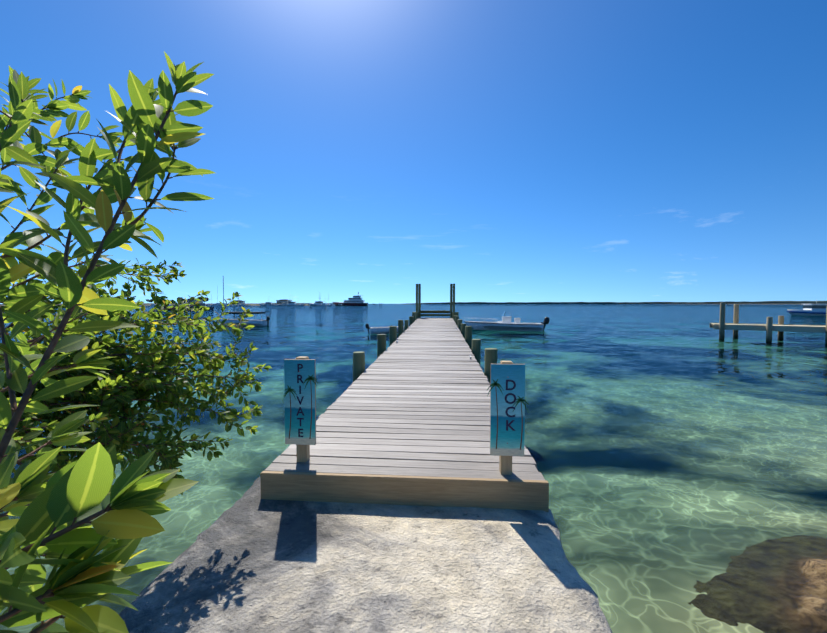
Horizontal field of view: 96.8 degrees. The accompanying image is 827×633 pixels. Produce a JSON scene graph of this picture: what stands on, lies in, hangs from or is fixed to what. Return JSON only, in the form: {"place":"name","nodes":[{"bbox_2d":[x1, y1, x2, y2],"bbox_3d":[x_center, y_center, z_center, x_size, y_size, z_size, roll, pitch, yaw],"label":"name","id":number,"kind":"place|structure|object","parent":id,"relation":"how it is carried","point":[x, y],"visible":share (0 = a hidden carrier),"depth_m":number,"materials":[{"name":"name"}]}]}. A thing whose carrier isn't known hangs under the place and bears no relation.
{"place":"outdoors","nodes":[
{"label":"outdoors","id":0,"kind":"place"},
{"bbox_2d":[0,51,271,632],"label":"shrub","id":1,"kind":"object","parent":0,"point":[134,495],"depth_m":0.91,"materials":[{"name":"green plant"}]},
{"bbox_2d":[6,266,247,465],"bbox_3d":[-1.802,0.311,2.220,1.195,1.336,1.820,0,2,4],"label":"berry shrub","id":2,"kind":"object","parent":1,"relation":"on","point":[115,398],"visible":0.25,"depth_m":2.21,"materials":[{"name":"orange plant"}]},
{"bbox_2d":[0,303,309,305],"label":"distant shoreline","id":3,"kind":"structure","parent":0,"point":[251,304],"depth_m":391.44,"materials":[{"name":"green"}]},
{"bbox_2d":[49,296,209,303],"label":"boats","id":4,"kind":"object","parent":3,"relation":"on","point":[180,298],"visible":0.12,"depth_m":437.66,"materials":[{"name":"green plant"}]},
{"bbox_2d":[183,299,291,303],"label":"headland buildings","id":5,"kind":"structure","parent":3,"relation":"on","point":[241,301],"depth_m":413.20,"materials":[{"name":"white"}]},
{"bbox_2d":[0,304,826,632],"bbox_3d":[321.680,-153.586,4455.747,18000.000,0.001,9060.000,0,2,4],"label":"water surface","id":6,"kind":"object","parent":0,"point":[678,452],"depth_m":5.36,"materials":[{"name":"teal liquid"}]},
{"bbox_2d":[163,303,213,309],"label":"boat","id":7,"kind":"object","parent":6,"relation":"on","point":[203,304],"visible":0.31,"depth_m":111.98,"materials":[{"name":"grey"}]},
{"bbox_2d":[213,286,226,305],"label":"boat","id":8,"kind":"object","parent":6,"relation":"on","point":[217,304],"visible":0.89,"depth_m":307.10,"materials":[{"name":"white"}]},
{"bbox_2d":[219,276,269,325],"bbox_3d":[-15.844,-1.360,34.109,4.980,4.800,1.600,0,2,2],"label":"boat with bimini","id":9,"kind":"object","parent":6,"relation":"on","point":[261,322],"visible":0.77,"depth_m":33.51,"materials":[{"name":"white"}]},
{"bbox_2d":[259,302,278,305],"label":"boat","id":10,"kind":"object","parent":6,"relation":"on","point":[266,303],"visible":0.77,"depth_m":324.37,"materials":[{"name":"white"}]},
{"bbox_2d":[206,294,334,305],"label":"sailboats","id":11,"kind":"object","parent":6,"relation":"on","point":[211,299],"visible":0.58,"depth_m":328.75,"materials":[{"name":"white"}]},
{"bbox_2d":[286,298,303,305],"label":"boat","id":12,"kind":"object","parent":6,"relation":"on","point":[292,304],"visible":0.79,"depth_m":327.43,"materials":[{"name":"white"}]},
{"bbox_2d":[309,295,322,305],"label":"boat","id":13,"kind":"object","parent":6,"relation":"on","point":[318,302],"visible":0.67,"depth_m":330.71,"materials":[{"name":"white"}]},
{"bbox_2d":[272,303,381,305],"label":"boats","id":14,"kind":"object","parent":6,"relation":"on","point":[314,303],"depth_m":350.50,"materials":[{"name":"grey"}]},
{"bbox_2d":[333,292,367,305],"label":"yacht","id":15,"kind":"object","parent":6,"relation":"on","point":[356,301],"visible":0.94,"depth_m":340.51,"materials":[{"name":"white"}]},
{"bbox_2d":[119,477,611,632],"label":"concrete landing","id":16,"kind":"object","parent":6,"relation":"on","point":[250,561],"visible":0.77,"depth_m":2.10,"materials":[{"name":"grey concrete"}]},
{"bbox_2d":[365,323,397,333],"bbox_3d":[-1.548,0.882,24.993,3.417,0.856,1.350,0,2,-8],"label":"dinghy","id":17,"kind":"object","parent":6,"relation":"on","point":[379,330],"visible":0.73,"depth_m":24.36,"materials":[{"name":"white plastic"}]},
{"bbox_2d":[464,311,549,330],"bbox_3d":[7.050,0.488,27.960,6.354,1.736,2.167,0,2,8],"label":"motorboat","id":18,"kind":"object","parent":6,"relation":"on","point":[505,324],"visible":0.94,"depth_m":27.38,"materials":[{"name":"white"}]},
{"bbox_2d":[719,303,826,342],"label":"dock pilings","id":19,"kind":"object","parent":6,"relation":"on","point":[769,324],"visible":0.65,"depth_m":20.84,"materials":[{"name":"wood"}]},
{"bbox_2d":[710,323,825,332],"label":"neighboring dock","id":20,"kind":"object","parent":19,"relation":"on","point":[780,327],"depth_m":20.13,"materials":[{"name":"brown wood"}]},
{"bbox_2d":[786,299,826,315],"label":"motorboat","id":21,"kind":"object","parent":6,"relation":"on","point":[816,309],"visible":0.85,"depth_m":61.31,"materials":[{"name":"white"}]},
{"bbox_2d":[0,0,826,303],"label":"sky","id":22,"kind":"structure","parent":0,"point":[494,150],"materials":[{"name":"blue"}]},
{"bbox_2d":[406,301,826,303],"bbox_3d":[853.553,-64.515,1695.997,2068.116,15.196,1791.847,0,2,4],"label":"distant shoreline","id":23,"kind":"structure","parent":0,"point":[778,302],"depth_m":2094.61,"materials":[{"name":"teal"}]},
{"bbox_3d":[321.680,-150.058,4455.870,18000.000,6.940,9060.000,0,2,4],"label":"seabed","id":24,"kind":"structure","parent":0,"visible":0},
{"bbox_2d":[353,312,496,382],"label":"dock pilings","id":25,"kind":"object","parent":24,"relation":"on","point":[474,345],"visible":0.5,"depth_m":9.62,"materials":[{"name":"green wood"}]},
{"bbox_2d":[412,284,458,319],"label":"dock end posts","id":26,"kind":"object","parent":24,"relation":"on","point":[419,311],"visible":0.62,"depth_m":23.89,"materials":[{"name":"brown wood"}]},
{"bbox_2d":[799,559,826,627],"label":"rock","id":27,"kind":"object","parent":24,"relation":"on","point":[813,609],"depth_m":2.54,"materials":[{"name":"brown stone"}]},
{"bbox_3d":[0.668,0.857,13.481,2.570,0.756,21.230,0,2,4],"label":"dock framing","id":28,"kind":"object","parent":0,"visible":0},
{"bbox_2d":[264,317,544,479],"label":"dock deck planks","id":29,"kind":"object","parent":28,"relation":"on","point":[414,400],"visible":0.9,"depth_m":4.17,"materials":[{"name":"grey wood"}]},
{"bbox_2d":[295,356,309,461],"bbox_3d":[-0.950,0.822,3.148,0.088,0.952,0.088,0,2,4],"label":"sign post","id":30,"kind":"object","parent":29,"relation":"on","point":[302,453],"visible":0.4,"depth_m":3.12,"materials":[{"name":"brown wood"}]},
{"bbox_2d":[283,359,316,444],"bbox_3d":[-0.948,0.720,3.089,0.309,0.720,0.022,0,2,4],"label":"private sign","id":31,"kind":"object","parent":30,"relation":"attached to","point":[300,404],"visible":1,"depth_m":3.08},
{"bbox_2d":[260,471,548,511],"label":"dock edge beam","id":32,"kind":"structure","parent":29,"relation":"attached to","point":[517,494],"depth_m":2.85,"materials":[{"name":"brown wood"}]},
{"bbox_2d":[499,361,512,474],"bbox_3d":[0.738,0.832,2.926,0.088,0.952,0.088,0,2,4],"label":"sign post","id":33,"kind":"object","parent":29,"relation":"on","point":[505,465],"visible":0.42,"depth_m":2.90,"materials":[{"name":"brown wood"}]},
{"bbox_2d":[487,364,528,455],"bbox_3d":[0.736,0.730,2.868,0.330,0.720,0.022,0,2,4],"label":"dock sign","id":34,"kind":"object","parent":33,"relation":"attached to","point":[507,409],"visible":1,"depth_m":2.86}
]}

